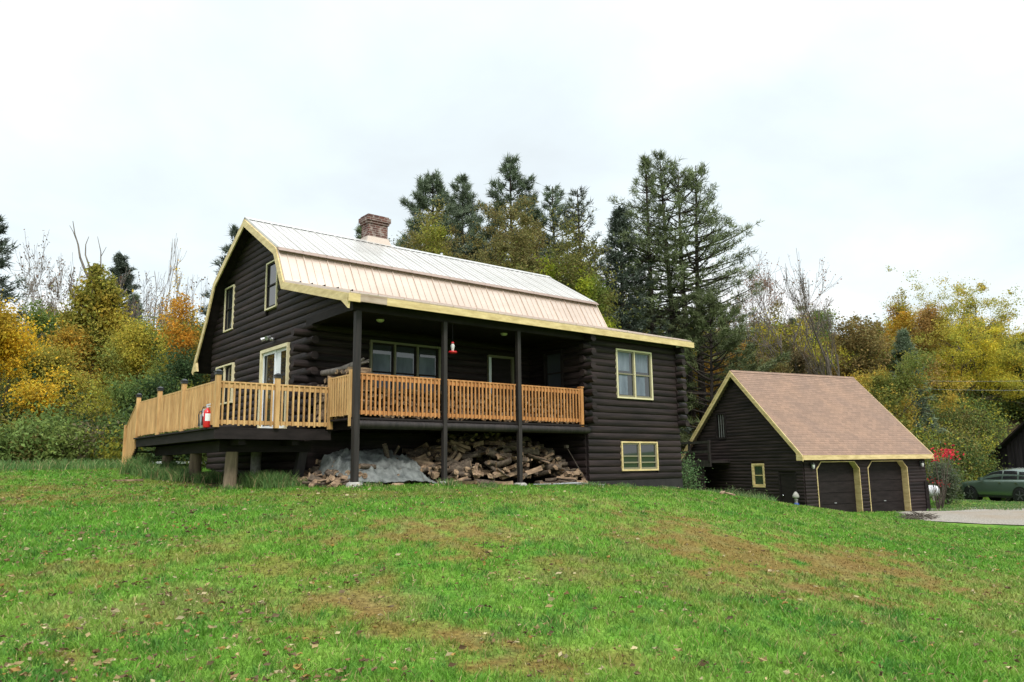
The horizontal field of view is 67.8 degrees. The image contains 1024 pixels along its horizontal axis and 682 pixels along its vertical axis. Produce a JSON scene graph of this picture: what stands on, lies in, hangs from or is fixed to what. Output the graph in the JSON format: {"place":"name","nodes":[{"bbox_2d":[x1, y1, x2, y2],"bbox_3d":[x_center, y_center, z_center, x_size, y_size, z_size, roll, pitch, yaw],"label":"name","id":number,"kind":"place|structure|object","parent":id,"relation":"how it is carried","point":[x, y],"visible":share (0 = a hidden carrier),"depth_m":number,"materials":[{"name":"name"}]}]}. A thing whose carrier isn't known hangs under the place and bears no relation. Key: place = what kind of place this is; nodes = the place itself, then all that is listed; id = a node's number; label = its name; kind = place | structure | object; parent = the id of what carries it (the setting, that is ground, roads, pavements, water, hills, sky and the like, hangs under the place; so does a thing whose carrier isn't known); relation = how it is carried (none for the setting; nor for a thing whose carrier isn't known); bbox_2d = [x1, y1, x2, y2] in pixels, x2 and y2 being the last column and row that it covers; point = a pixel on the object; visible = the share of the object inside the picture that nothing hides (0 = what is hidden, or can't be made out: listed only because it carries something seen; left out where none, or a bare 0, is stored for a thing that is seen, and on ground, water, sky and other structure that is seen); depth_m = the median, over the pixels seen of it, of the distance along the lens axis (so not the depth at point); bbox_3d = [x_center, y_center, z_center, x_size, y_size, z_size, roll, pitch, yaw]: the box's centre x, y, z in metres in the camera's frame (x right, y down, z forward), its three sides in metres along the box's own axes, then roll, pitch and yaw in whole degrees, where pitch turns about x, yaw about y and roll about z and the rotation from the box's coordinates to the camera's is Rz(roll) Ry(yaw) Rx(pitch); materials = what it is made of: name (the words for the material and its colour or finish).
{"place":"outdoors","nodes":[
{"label":"outdoors","id":0,"kind":"place"},
{"bbox_2d":[0,395,1023,681],"bbox_3d":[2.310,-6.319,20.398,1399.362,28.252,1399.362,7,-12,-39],"label":"ground","id":1,"kind":"structure","parent":0,"point":[522,655],"depth_m":8.24,"materials":[{"name":"green plant"}]},
{"bbox_2d":[0,214,44,391],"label":"spruce tree","id":2,"kind":"object","parent":1,"relation":"on","point":[6,252],"visible":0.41,"depth_m":35.56,"materials":[{"name":"green plant"}]},
{"bbox_2d":[14,252,65,334],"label":"bare tree","id":3,"kind":"object","parent":1,"relation":"on","point":[34,291],"visible":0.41,"depth_m":47.22,"materials":[{"name":"grey plant"}]},
{"bbox_2d":[0,289,87,424],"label":"leafy tree","id":4,"kind":"object","parent":1,"relation":"on","point":[10,345],"visible":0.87,"depth_m":27.26,"materials":[{"name":"yellow plant"}]},
{"bbox_2d":[7,229,84,326],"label":"bare tree","id":5,"kind":"object","parent":1,"relation":"on","point":[71,275],"visible":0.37,"depth_m":41.41,"materials":[{"name":"grey plant"}]},
{"bbox_2d":[0,340,107,408],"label":"leafy tree","id":6,"kind":"object","parent":1,"relation":"on","point":[64,358],"visible":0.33,"depth_m":30.43,"materials":[{"name":"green plant"}]},
{"bbox_2d":[2,318,110,395],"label":"leafy tree","id":7,"kind":"object","parent":1,"relation":"on","point":[66,337],"visible":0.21,"depth_m":35.10,"materials":[{"name":"yellow plant"}]},
{"bbox_2d":[44,259,86,313],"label":"bare tree","id":8,"kind":"object","parent":1,"relation":"on","point":[57,294],"visible":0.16,"depth_m":47.25,"materials":[{"name":"grey plant"}]},
{"bbox_2d":[15,296,152,383],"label":"leafy tree","id":9,"kind":"object","parent":1,"relation":"on","point":[42,318],"visible":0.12,"depth_m":39.33,"materials":[{"name":"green plant"}]},
{"bbox_2d":[47,223,137,404],"bbox_3d":[-20.517,0.414,36.886,6.830,12.719,6.418,-2,-9,6],"label":"leafy tree","id":10,"kind":"object","parent":1,"relation":"on","point":[96,302],"visible":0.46,"depth_m":37.06,"materials":[{"name":"yellow plant"}]},
{"bbox_2d":[0,362,206,467],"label":"undergrowth","id":11,"kind":"object","parent":1,"relation":"on","point":[81,432],"visible":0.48,"depth_m":24.59,"materials":[{"name":"green plant"}]},
{"bbox_2d":[105,251,144,322],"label":"spruce tree","id":12,"kind":"object","parent":1,"relation":"on","point":[120,261],"visible":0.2,"depth_m":47.22,"materials":[{"name":"green plant"}]},
{"bbox_2d":[82,308,172,414],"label":"leafy tree","id":13,"kind":"object","parent":1,"relation":"on","point":[132,344],"visible":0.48,"depth_m":33.76,"materials":[{"name":"yellow plant"}]},
{"bbox_2d":[107,266,152,323],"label":"bare tree","id":14,"kind":"object","parent":1,"relation":"on","point":[133,314],"visible":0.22,"depth_m":45.59,"materials":[{"name":"grey plant"}]},
{"bbox_2d":[123,292,144,325],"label":"conifer tree","id":15,"kind":"object","parent":1,"relation":"on","point":[135,297],"visible":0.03,"depth_m":58.38,"materials":[{"name":"green plant"}]},
{"bbox_2d":[74,363,197,429],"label":"leafy tree","id":16,"kind":"object","parent":1,"relation":"on","point":[120,394],"visible":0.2,"depth_m":27.39,"materials":[{"name":"green plant"}]},
{"bbox_2d":[126,272,166,325],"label":"bare tree","id":17,"kind":"object","parent":1,"relation":"on","point":[156,314],"visible":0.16,"depth_m":48.95,"materials":[{"name":"grey plant"}]},
{"bbox_2d":[106,340,210,425],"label":"leafy tree","id":18,"kind":"object","parent":1,"relation":"on","point":[184,370],"visible":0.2,"depth_m":28.21,"materials":[{"name":"green plant"}]},
{"bbox_2d":[145,233,186,330],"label":"bare tree","id":19,"kind":"object","parent":1,"relation":"on","point":[171,267],"visible":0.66,"depth_m":43.43,"materials":[{"name":"grey plant"}]},
{"bbox_2d":[142,322,200,381],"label":"leafy tree","id":20,"kind":"object","parent":1,"relation":"on","point":[160,361],"visible":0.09,"depth_m":32.27,"materials":[{"name":"yellow plant"}]},
{"bbox_2d":[153,248,199,337],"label":"bare tree","id":21,"kind":"object","parent":1,"relation":"on","point":[177,283],"visible":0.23,"depth_m":42.37,"materials":[{"name":"grey plant"}]},
{"bbox_2d":[143,291,210,384],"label":"leafy tree","id":22,"kind":"object","parent":1,"relation":"on","point":[186,335],"visible":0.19,"depth_m":30.17,"materials":[{"name":"orange plant"}]},
{"bbox_2d":[170,276,209,325],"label":"bare tree","id":23,"kind":"object","parent":1,"relation":"on","point":[194,289],"visible":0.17,"depth_m":46.47,"materials":[{"name":"grey plant"}]},
{"bbox_2d":[197,224,238,325],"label":"pine tree","id":24,"kind":"object","parent":1,"relation":"on","point":[233,230],"visible":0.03,"depth_m":45.91,"materials":[{"name":"green plant"}]},
{"bbox_2d":[122,369,332,487],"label":"wooden deck","id":25,"kind":"structure","parent":1,"relation":"on","point":[173,411],"depth_m":17.39,"materials":[{"name":"brown wood"}]},
{"bbox_2d":[201,403,210,427],"bbox_3d":[-6.486,1.576,16.221,0.206,0.529,0.158,-5,-10,24],"label":"fire extinguisher","id":26,"kind":"object","parent":25,"relation":"on","point":[205,420],"visible":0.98,"depth_m":16.16,"materials":[{"name":"red metal"}]},
{"bbox_2d":[393,195,456,256],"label":"leafy tree","id":27,"kind":"object","parent":1,"relation":"on","point":[436,214],"visible":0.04,"depth_m":46.20,"materials":[{"name":"green plant"}]},
{"bbox_2d":[408,216,453,255],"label":"leafy tree","id":28,"kind":"object","parent":1,"relation":"on","point":[438,236],"visible":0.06,"depth_m":44.03,"materials":[{"name":"green plant"}]},
{"bbox_2d":[291,433,582,486],"bbox_3d":[-1.712,3.057,19.727,7.958,1.507,2.574,7,-12,-39],"label":"firewood pile","id":29,"kind":"object","parent":1,"relation":"on","point":[551,469],"visible":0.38,"depth_m":20.04,"materials":[{"name":"brown wood"}]},
{"bbox_2d":[317,448,436,483],"bbox_3d":[-3.137,2.934,17.995,2.218,0.905,2.122,7,-12,-39],"label":"tarp","id":30,"kind":"object","parent":29,"relation":"on","point":[388,470],"visible":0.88,"depth_m":17.73,"materials":[{"name":"grey plastic"}]},
{"bbox_2d":[449,440,470,450],"bbox_3d":[-1.337,2.722,19.747,0.609,0.141,0.124,24,-3,-23],"label":"firewood log","id":31,"kind":"object","parent":29,"relation":"on","point":[463,446],"visible":0.91,"depth_m":19.71,"materials":[{"name":"brown wood"}]},
{"bbox_2d":[494,458,511,467],"bbox_3d":[-0.235,3.148,19.706,0.120,0.204,0.612,27,22,35],"label":"firewood log","id":32,"kind":"object","parent":29,"relation":"on","point":[503,463],"visible":1,"depth_m":19.65,"materials":[{"name":"brown wood"}]},
{"bbox_2d":[522,448,539,455],"bbox_3d":[0.481,3.018,20.780,0.587,0.232,0.133,7,-27,-31],"label":"firewood log","id":33,"kind":"object","parent":29,"relation":"on","point":[531,451],"visible":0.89,"depth_m":20.75,"materials":[{"name":"brown wood"}]},
{"bbox_2d":[395,168,486,261],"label":"pine tree","id":34,"kind":"object","parent":1,"relation":"on","point":[429,185],"visible":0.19,"depth_m":53.21,"materials":[{"name":"green plant"}]},
{"bbox_2d":[191,213,693,487],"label":"log house","id":35,"kind":"structure","parent":1,"relation":"on","point":[292,305],"depth_m":21.57,"materials":[{"name":"paint"}]},
{"bbox_2d":[216,362,234,405],"bbox_3d":[-8.798,1.340,23.353,0.112,1.210,1.510,7,-12,-39],"label":"window","id":36,"kind":"structure","parent":35,"relation":"in","point":[228,374],"depth_m":23.25,"materials":[{"name":"beige paint"}]},
{"bbox_2d":[223,284,235,332],"bbox_3d":[-8.776,-1.001,23.694,0.082,1.400,0.780,7,-12,-39],"label":"window","id":37,"kind":"structure","parent":35,"relation":"in","point":[229,304],"depth_m":23.77,"materials":[{"name":"beige paint"}]},
{"bbox_2d":[264,260,277,310],"bbox_3d":[-6.649,-1.559,21.139,0.082,1.360,0.800,7,-12,-39],"label":"window","id":38,"kind":"structure","parent":35,"relation":"in","point":[271,283],"depth_m":21.23,"materials":[{"name":"beige paint"}]},
{"bbox_2d":[257,342,289,428],"bbox_3d":[-6.352,1.269,20.328,0.115,2.250,1.860,7,-12,-39],"label":"sliding door","id":39,"kind":"structure","parent":35,"relation":"in","point":[273,360],"depth_m":20.50,"materials":[{"name":"beige paint"}]},
{"bbox_2d":[369,340,440,402],"bbox_3d":[-2.868,0.888,20.572,2.200,1.650,0.112,7,-12,-39],"label":"window","id":40,"kind":"structure","parent":35,"relation":"in","point":[386,358],"depth_m":20.63,"materials":[{"name":"brown"}]},
{"bbox_2d":[313,367,571,420],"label":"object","id":41,"kind":"object","parent":35,"relation":"on","point":[346,371],"visible":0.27,"depth_m":18.31,"materials":[{"name":"wood"}]},
{"bbox_2d":[320,358,368,375],"bbox_3d":[-3.985,0.592,18.177,1.492,0.388,0.237,-6,-11,30],"label":"driftwood branch","id":42,"kind":"object","parent":41,"relation":"on","point":[331,371],"visible":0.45,"depth_m":18.25,"materials":[{"name":"grey wood"}]},
{"bbox_2d":[487,355,513,411],"bbox_3d":[-0.330,1.488,22.552,0.961,2.100,0.135,7,-12,-39],"label":"porch door","id":43,"kind":"structure","parent":35,"relation":"in","point":[500,369],"depth_m":22.66,"materials":[{"name":"brown"}]},
{"bbox_2d":[543,349,563,396],"bbox_3d":[1.233,0.955,22.520,0.112,1.340,0.820,7,-12,-39],"label":"window","id":44,"kind":"structure","parent":35,"relation":"in","point":[553,367],"depth_m":22.58,"materials":[{"name":"black glass"}]},
{"bbox_2d":[615,348,653,399],"bbox_3d":[3.652,1.009,22.796,1.570,1.460,0.082,7,-12,-39],"label":"window","id":45,"kind":"structure","parent":35,"relation":"in","point":[634,378],"depth_m":22.79,"materials":[{"name":"beige paint"}]},
{"bbox_2d":[620,441,658,470],"bbox_3d":[3.761,3.392,22.471,1.590,0.850,0.082,7,-12,-39],"label":"window","id":46,"kind":"structure","parent":35,"relation":"in","point":[635,455],"depth_m":22.45,"materials":[{"name":"yellow paint"}]},
{"bbox_2d":[421,172,518,259],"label":"pine tree","id":47,"kind":"object","parent":1,"relation":"on","point":[465,198],"visible":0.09,"depth_m":56.55,"materials":[{"name":"green plant"}]},
{"bbox_2d":[438,199,552,272],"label":"leafy tree","id":48,"kind":"object","parent":1,"relation":"on","point":[489,213],"visible":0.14,"depth_m":47.61,"materials":[{"name":"green plant"}]},
{"bbox_2d":[0,453,1023,510],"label":"tall grass","id":49,"kind":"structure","parent":1,"relation":"on","point":[147,468],"depth_m":19.82,"materials":[{"name":"green plant"}]},
{"bbox_2d":[0,465,1023,681],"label":"fallen leaves","id":50,"kind":"object","parent":1,"relation":"on","point":[304,677],"visible":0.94,"depth_m":6.95,"materials":[{"name":"brown plant"}]},
{"bbox_2d":[465,152,565,279],"bbox_3d":[-0.065,-3.119,51.432,9.595,20.208,8.916,1,-9,-8],"label":"pine tree","id":51,"kind":"object","parent":1,"relation":"on","point":[515,175],"visible":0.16,"depth_m":51.59,"materials":[{"name":"green plant"}]},
{"bbox_2d":[452,192,592,299],"bbox_3d":[0.527,-0.867,41.629,8.151,15.669,6.352,2,-10,-19],"label":"leafy tree","id":52,"kind":"object","parent":1,"relation":"on","point":[520,246],"visible":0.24,"depth_m":41.35,"materials":[{"name":"green plant"}]},
{"bbox_2d":[503,183,605,283],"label":"pine tree","id":53,"kind":"object","parent":1,"relation":"on","point":[558,193],"visible":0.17,"depth_m":53.60,"materials":[{"name":"green plant"}]},
{"bbox_2d":[498,204,645,327],"bbox_3d":[3.186,0.067,41.584,8.246,14.425,7.425,0,-9,-6],"label":"leafy tree","id":54,"kind":"object","parent":1,"relation":"on","point":[564,257],"visible":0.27,"depth_m":41.21,"materials":[{"name":"green plant"}]},
{"bbox_2d":[534,249,619,328],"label":"leafy tree","id":55,"kind":"object","parent":1,"relation":"on","point":[587,285],"visible":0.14,"depth_m":39.89,"materials":[{"name":"green plant"}]},
{"bbox_2d":[540,185,628,314],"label":"pine tree","id":56,"kind":"object","parent":1,"relation":"on","point":[579,203],"visible":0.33,"depth_m":51.44,"materials":[{"name":"green plant"}]},
{"bbox_2d":[593,202,692,441],"bbox_3d":[6.475,-0.374,45.230,7.916,16.265,7.342,0,-9,-5],"label":"spruce tree","id":57,"kind":"object","parent":1,"relation":"on","point":[618,219],"visible":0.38,"depth_m":45.22,"materials":[{"name":"green plant"}]},
{"bbox_2d":[599,151,694,333],"bbox_3d":[8.612,-2.076,45.992,5.454,19.787,5.021,7,-12,-39],"label":"pine tree","id":58,"kind":"object","parent":1,"relation":"on","point":[645,166],"visible":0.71,"depth_m":46.25,"materials":[{"name":"green plant"}]},
{"bbox_2d":[600,146,765,429],"bbox_3d":[10.713,-2.231,46.491,11.167,20.451,9.304,-1,-9,1],"label":"pine tree","id":59,"kind":"object","parent":1,"relation":"on","point":[691,183],"visible":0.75,"depth_m":46.05,"materials":[{"name":"green plant"}]},
{"bbox_2d":[681,444,706,489],"bbox_3d":[7.392,5.366,31.691,1.910,2.582,1.576,-3,-10,14],"label":"green shrub","id":60,"kind":"object","parent":1,"relation":"on","point":[689,477],"visible":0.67,"depth_m":31.60,"materials":[{"name":"green plant"}]},
{"bbox_2d":[693,340,760,416],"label":"leafy tree","id":61,"kind":"object","parent":1,"relation":"on","point":[717,382],"visible":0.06,"depth_m":48.31,"materials":[{"name":"green plant"}]},
{"bbox_2d":[667,291,794,463],"bbox_3d":[11.123,2.803,42.608,9.622,11.640,8.668,-4,-10,19],"label":"pine tree","id":62,"kind":"object","parent":1,"relation":"on","point":[730,344],"visible":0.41,"depth_m":42.44,"materials":[{"name":"green plant"}]},
{"bbox_2d":[708,301,781,362],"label":"bare tree","id":63,"kind":"object","parent":1,"relation":"on","point":[718,328],"visible":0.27,"depth_m":53.03,"materials":[{"name":"brown plant"}]},
{"bbox_2d":[723,277,786,353],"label":"bare tree","id":64,"kind":"object","parent":1,"relation":"on","point":[768,301],"visible":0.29,"depth_m":56.22,"materials":[{"name":"brown plant"}]},
{"bbox_2d":[751,342,799,373],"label":"leafy tree","id":65,"kind":"object","parent":1,"relation":"on","point":[780,369],"visible":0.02,"depth_m":47.51,"materials":[{"name":"green plant"}]},
{"bbox_2d":[732,251,841,354],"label":"bare tree","id":66,"kind":"object","parent":1,"relation":"on","point":[765,283],"visible":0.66,"depth_m":53.06,"materials":[{"name":"brown plant"}]},
{"bbox_2d":[764,299,814,329],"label":"leafy tree","id":67,"kind":"object","parent":1,"relation":"on","point":[778,305],"visible":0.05,"depth_m":77.76,"materials":[{"name":"green plant"}]},
{"bbox_2d":[745,307,835,368],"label":"leafy tree","id":68,"kind":"object","parent":1,"relation":"on","point":[798,342],"visible":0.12,"depth_m":54.80,"materials":[{"name":"green plant"}]},
{"bbox_2d":[747,270,837,372],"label":"bare tree","id":69,"kind":"object","parent":1,"relation":"on","point":[802,305],"visible":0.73,"depth_m":52.00,"materials":[{"name":"brown plant"}]},
{"bbox_2d":[762,340,824,374],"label":"leafy tree","id":70,"kind":"object","parent":1,"relation":"on","point":[797,358],"visible":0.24,"depth_m":51.23,"materials":[{"name":"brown plant"}]},
{"bbox_2d":[756,318,834,375],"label":"leafy tree","id":71,"kind":"object","parent":1,"relation":"on","point":[790,327],"visible":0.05,"depth_m":56.10,"materials":[{"name":"brown plant"}]},
{"bbox_2d":[681,370,933,511],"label":"log garage","id":72,"kind":"structure","parent":1,"relation":"on","point":[845,443],"depth_m":35.96,"materials":[{"name":"brown wood"}]},
{"bbox_2d":[715,413,726,439],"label":"loft window","id":73,"kind":"structure","parent":72,"relation":"in","point":[716,420],"depth_m":37.90,"materials":[{"name":"metal"}]},
{"bbox_2d":[751,463,765,486],"bbox_3d":[11.457,6.235,35.390,0.082,1.090,0.790,4,-10,-26],"label":"window","id":74,"kind":"structure","parent":72,"relation":"in","point":[758,473],"depth_m":35.42,"materials":[{"name":"yellow paint"}]},
{"bbox_2d":[778,473,797,503],"bbox_3d":[12.238,6.803,33.718,0.115,1.930,1.040,4,-10,-26],"label":"side door","id":75,"kind":"structure","parent":72,"relation":"in","point":[787,482],"depth_m":33.82,"materials":[{"name":"black wood"}]},
{"bbox_2d":[816,461,862,511],"bbox_3d":[14.464,6.575,33.960,2.700,2.600,0.375,4,-10,-26],"label":"garage door","id":76,"kind":"structure","parent":72,"relation":"in","point":[838,482],"depth_m":34.24,"materials":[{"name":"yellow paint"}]},
{"bbox_2d":[867,460,911,511],"bbox_3d":[17.361,6.768,35.375,2.700,2.600,0.375,4,-10,-26],"label":"garage door","id":77,"kind":"structure","parent":72,"relation":"in","point":[889,490],"depth_m":35.65,"materials":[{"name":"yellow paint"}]},
{"bbox_2d":[780,249,840,375],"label":"bare tree","id":78,"kind":"object","parent":1,"relation":"on","point":[827,361],"visible":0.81,"depth_m":47.24,"materials":[{"name":"brown plant"}]},
{"bbox_2d":[795,304,841,347],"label":"leafy tree","id":79,"kind":"object","parent":1,"relation":"on","point":[822,315],"visible":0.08,"depth_m":75.05,"materials":[{"name":"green plant"}]},
{"bbox_2d":[681,357,1023,498],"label":"undergrowth","id":80,"kind":"object","parent":1,"relation":"on","point":[973,432],"visible":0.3,"depth_m":54.57,"materials":[{"name":"green plant"}]},
{"bbox_2d":[813,311,930,402],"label":"leafy tree","id":81,"kind":"object","parent":1,"relation":"on","point":[865,338],"visible":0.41,"depth_m":51.59,"materials":[{"name":"brown plant"}]},
{"bbox_2d":[836,329,940,399],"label":"leafy tree","id":82,"kind":"object","parent":1,"relation":"on","point":[890,366],"visible":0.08,"depth_m":51.22,"materials":[{"name":"green plant"}]},
{"bbox_2d":[859,307,933,398],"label":"leafy tree","id":83,"kind":"object","parent":1,"relation":"on","point":[904,315],"visible":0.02,"depth_m":61.76,"materials":[{"name":"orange plant"}]},
{"bbox_2d":[844,344,978,429],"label":"leafy tree","id":84,"kind":"object","parent":1,"relation":"on","point":[877,386],"visible":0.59,"depth_m":46.24,"materials":[{"name":"green plant"}]},
{"bbox_2d":[894,511,938,519],"bbox_3d":[15.439,6.630,29.052,2.107,0.392,1.553,7,-12,-39],"label":"stone pile","id":85,"kind":"object","parent":1,"relation":"on","point":[915,516],"visible":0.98,"depth_m":28.81,"materials":[{"name":"grey stone"}]},
{"bbox_2d":[879,335,954,418],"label":"leafy tree","id":86,"kind":"object","parent":1,"relation":"on","point":[888,340],"visible":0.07,"depth_m":55.41,"materials":[{"name":"yellow plant"}]},
{"bbox_2d":[889,327,948,453],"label":"conifer tree","id":87,"kind":"object","parent":1,"relation":"on","point":[903,343],"visible":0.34,"depth_m":50.02,"materials":[{"name":"green plant"}]},
{"bbox_2d":[883,287,961,412],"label":"leafy tree","id":88,"kind":"object","parent":1,"relation":"on","point":[925,323],"visible":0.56,"depth_m":65.34,"materials":[{"name":"brown plant"}]},
{"bbox_2d":[927,476,949,509],"bbox_3d":[20.264,7.239,36.159,0.782,1.658,1.169,7,-12,-39],"label":"sumac shrub","id":89,"kind":"object","parent":1,"relation":"on","point":[938,503],"visible":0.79,"depth_m":36.10,"materials":[{"name":"grey plant"}]},
{"bbox_2d":[925,444,964,508],"bbox_3d":[20.961,6.548,36.981,1.686,3.164,2.204,-1,-9,0],"label":"sumac shrub","id":90,"kind":"object","parent":1,"relation":"on","point":[944,459],"visible":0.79,"depth_m":36.93,"materials":[{"name":"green plant"}]},
{"bbox_2d":[926,451,972,504],"bbox_3d":[21.882,6.924,38.769,2.387,2.724,2.380,7,-12,-39],"label":"grey shrub","id":91,"kind":"object","parent":1,"relation":"on","point":[951,491],"visible":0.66,"depth_m":38.36,"materials":[{"name":"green plant"}]},
{"bbox_2d":[880,265,1023,388],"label":"leafy tree","id":92,"kind":"object","parent":1,"relation":"on","point":[973,305],"visible":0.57,"depth_m":64.04,"materials":[{"name":"yellow plant"}]},
{"bbox_2d":[921,320,1023,415],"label":"leafy tree","id":93,"kind":"object","parent":1,"relation":"on","point":[1003,382],"visible":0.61,"depth_m":60.97,"materials":[{"name":"yellow plant"}]},
{"bbox_2d":[925,348,1023,405],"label":"leafy tree","id":94,"kind":"object","parent":1,"relation":"on","point":[958,371],"visible":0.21,"depth_m":63.33,"materials":[{"name":"yellow plant"}]},
{"bbox_2d":[947,311,1021,374],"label":"leafy tree","id":95,"kind":"object","parent":1,"relation":"on","point":[981,337],"visible":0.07,"depth_m":67.89,"materials":[{"name":"yellow plant"}]},
{"bbox_2d":[954,340,1023,378],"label":"leafy tree","id":96,"kind":"object","parent":1,"relation":"on","point":[1017,354],"visible":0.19,"depth_m":63.72,"materials":[{"name":"yellow plant"}]},
{"bbox_2d":[960,468,1023,501],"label":"parked car","id":97,"kind":"object","parent":1,"relation":"on","point":[1001,485],"visible":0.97,"depth_m":40.03,"materials":[{"name":"green paint"}]},
{"bbox_2d":[988,421,1023,470],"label":"dark barn","id":98,"kind":"structure","parent":1,"relation":"on","point":[1012,446],"depth_m":49.95,"materials":[{"name":"brown wood"}]},
{"bbox_2d":[1006,335,1023,393],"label":"leafy tree","id":99,"kind":"object","parent":1,"relation":"on","point":[1020,375],"visible":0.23,"depth_m":65.23,"materials":[{"name":"yellow plant"}]},
{"bbox_2d":[0,0,1023,338],"label":"sky","id":100,"kind":"structure","parent":0,"point":[866,137],"materials":[{"name":"white"}]},
{"bbox_2d":[899,506,1023,524],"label":"gravel driveway","id":101,"kind":"structure","parent":0,"point":[1000,516],"depth_m":29.14,"materials":[{"name":"grey gravel"}]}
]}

